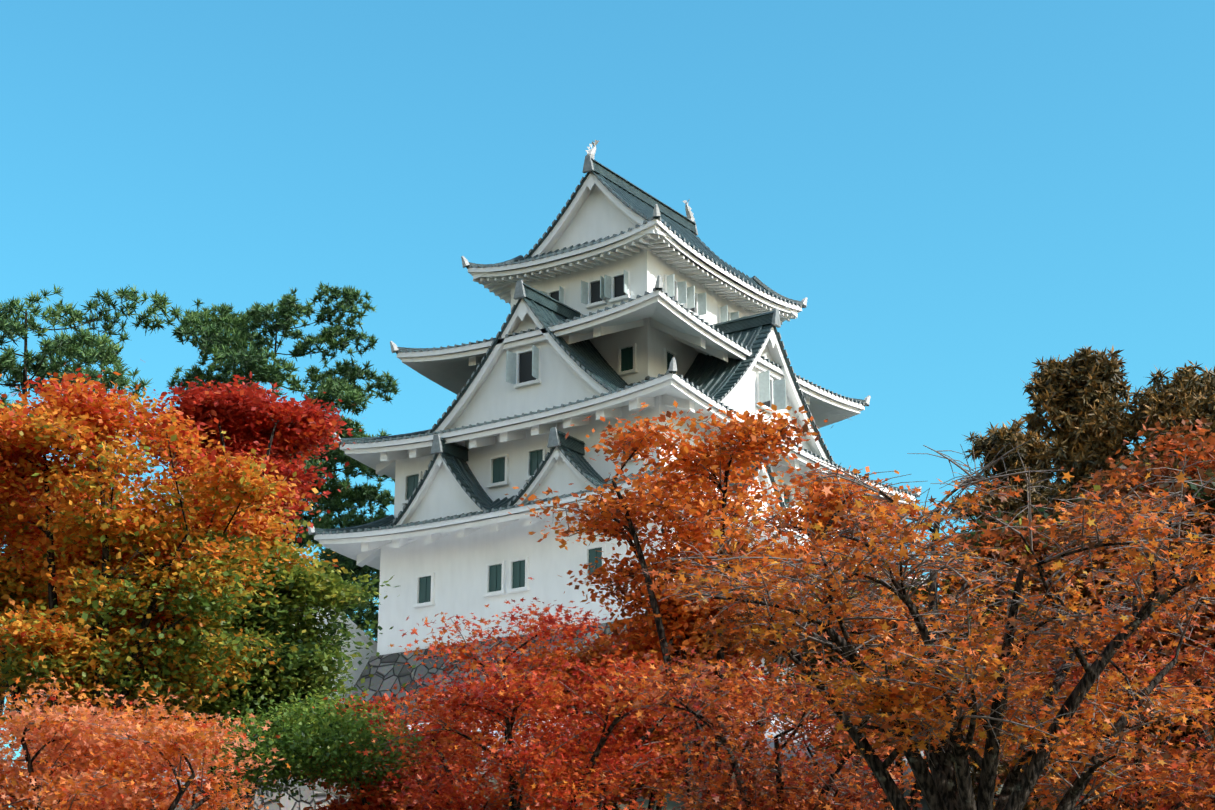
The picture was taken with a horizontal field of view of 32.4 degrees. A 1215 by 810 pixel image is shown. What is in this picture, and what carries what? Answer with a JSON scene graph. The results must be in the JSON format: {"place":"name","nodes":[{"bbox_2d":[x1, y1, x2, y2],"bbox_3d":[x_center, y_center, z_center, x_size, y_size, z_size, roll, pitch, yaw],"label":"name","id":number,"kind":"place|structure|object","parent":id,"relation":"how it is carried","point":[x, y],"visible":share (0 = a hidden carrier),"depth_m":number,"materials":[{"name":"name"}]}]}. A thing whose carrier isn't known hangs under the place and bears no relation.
{"place":"outdoors","nodes":[
{"label":"outdoors","id":0,"kind":"place"},
{"bbox_2d":[131,371,361,556],"bbox_3d":[-9.182,5.746,50.316,5.476,13.035,6.310,-12,-22,32],"label":"maple","id":1,"kind":"object","parent":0,"point":[242,425],"depth_m":51.16,"materials":[{"name":"red plant"}]},
{"bbox_2d":[0,0,1214,809],"label":"sky","id":2,"kind":"structure","parent":0,"point":[959,195],"materials":[{"name":"blue"}]},
{"bbox_2d":[135,714,1187,809],"bbox_3d":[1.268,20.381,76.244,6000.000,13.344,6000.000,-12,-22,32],"label":"ground","id":3,"kind":"structure","parent":0,"point":[671,805],"depth_m":55.02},
{"bbox_2d":[0,563,144,789],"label":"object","id":4,"kind":"object","parent":3,"relation":"on","point":[1,706],"depth_m":47.38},
{"bbox_2d":[0,284,183,729],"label":"pine","id":5,"kind":"object","parent":3,"relation":"on","point":[71,349],"depth_m":57.12,"materials":[{"name":"green plant"}]},
{"bbox_2d":[0,655,328,809],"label":"maple","id":6,"kind":"object","parent":3,"relation":"on","point":[82,742],"depth_m":27.51,"materials":[{"name":"orange plant"}]},
{"bbox_2d":[0,359,344,806],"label":"maple","id":7,"kind":"object","parent":3,"relation":"on","point":[67,642],"depth_m":40.09,"materials":[{"name":"orange plant"}]},
{"bbox_2d":[62,520,415,809],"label":"maple","id":8,"kind":"object","parent":3,"relation":"on","point":[331,602],"depth_m":43.61,"materials":[{"name":"green plant"}]},
{"bbox_2d":[137,281,399,622],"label":"pine","id":9,"kind":"object","parent":3,"relation":"on","point":[254,358],"depth_m":87.34,"materials":[{"name":"green plant"}]},
{"bbox_2d":[205,562,376,809],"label":"walls","id":10,"kind":"structure","parent":3,"relation":"on","point":[294,803],"depth_m":47.55,"materials":[{"name":"stone"}]},
{"bbox_2d":[182,679,468,807],"bbox_3d":[-5.265,6.403,38.884,5.920,2.504,4.991,-12,-22,32],"label":"bush","id":11,"kind":"object","parent":3,"relation":"on","point":[319,735],"visible":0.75,"depth_m":38.30,"materials":[{"name":"green plant"}]},
{"bbox_2d":[280,412,394,700],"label":"pine","id":12,"kind":"object","parent":3,"relation":"on","point":[363,493],"depth_m":90.43,"materials":[{"name":"green plant"}]},
{"bbox_2d":[276,690,528,809],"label":"maple","id":13,"kind":"object","parent":3,"relation":"on","point":[353,804],"depth_m":40.20,"materials":[{"name":"red plant"}]},
{"bbox_2d":[349,577,749,809],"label":"maple","id":14,"kind":"object","parent":3,"relation":"on","point":[473,710],"depth_m":33.95,"materials":[{"name":"red plant"}]},
{"bbox_2d":[307,140,941,723],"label":"castle","id":15,"kind":"structure","parent":3,"relation":"on","point":[623,296],"depth_m":76.65,"materials":[{"name":"paint"}]},
{"bbox_2d":[463,622,809,809],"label":"maple","id":16,"kind":"object","parent":3,"relation":"on","point":[608,649],"depth_m":38.72,"materials":[{"name":"red plant"}]},
{"bbox_2d":[505,400,948,809],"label":"maple","id":17,"kind":"object","parent":3,"relation":"on","point":[689,466],"depth_m":36.73,"materials":[{"name":"orange plant"}]},
{"bbox_2d":[544,640,975,809],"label":"maple","id":18,"kind":"object","parent":3,"relation":"on","point":[793,801],"depth_m":28.64,"materials":[{"name":"orange plant"}]},
{"bbox_2d":[737,562,1084,809],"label":"maple","id":19,"kind":"object","parent":3,"relation":"on","point":[832,656],"depth_m":45.73,"materials":[{"name":"orange plant"}]},
{"bbox_2d":[625,440,1214,809],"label":"maple","id":20,"kind":"object","parent":3,"relation":"on","point":[880,625],"depth_m":22.46,"materials":[{"name":"orange plant"}]},
{"bbox_2d":[906,413,1071,809],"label":"tree","id":21,"kind":"object","parent":3,"relation":"on","point":[1003,437],"depth_m":53.86,"materials":[{"name":"plant"}]},
{"bbox_2d":[865,574,1214,809],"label":"maple","id":22,"kind":"object","parent":3,"relation":"on","point":[1206,769],"depth_m":25.06,"materials":[{"name":"orange plant"}]},
{"bbox_2d":[919,438,1214,809],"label":"maple","id":23,"kind":"object","parent":3,"relation":"on","point":[998,538],"depth_m":43.28,"materials":[{"name":"orange plant"}]},
{"bbox_2d":[993,346,1191,809],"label":"tree","id":24,"kind":"object","parent":3,"relation":"on","point":[1086,384],"depth_m":49.40,"materials":[{"name":"plant"}]},
{"bbox_2d":[1022,416,1214,804],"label":"maple","id":25,"kind":"object","parent":3,"relation":"on","point":[1206,494],"depth_m":41.46,"materials":[{"name":"plant"}]},
{"bbox_2d":[1107,360,1214,809],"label":"tree","id":26,"kind":"object","parent":3,"relation":"on","point":[1188,393],"depth_m":47.19,"materials":[{"name":"brown plant"}]}
]}

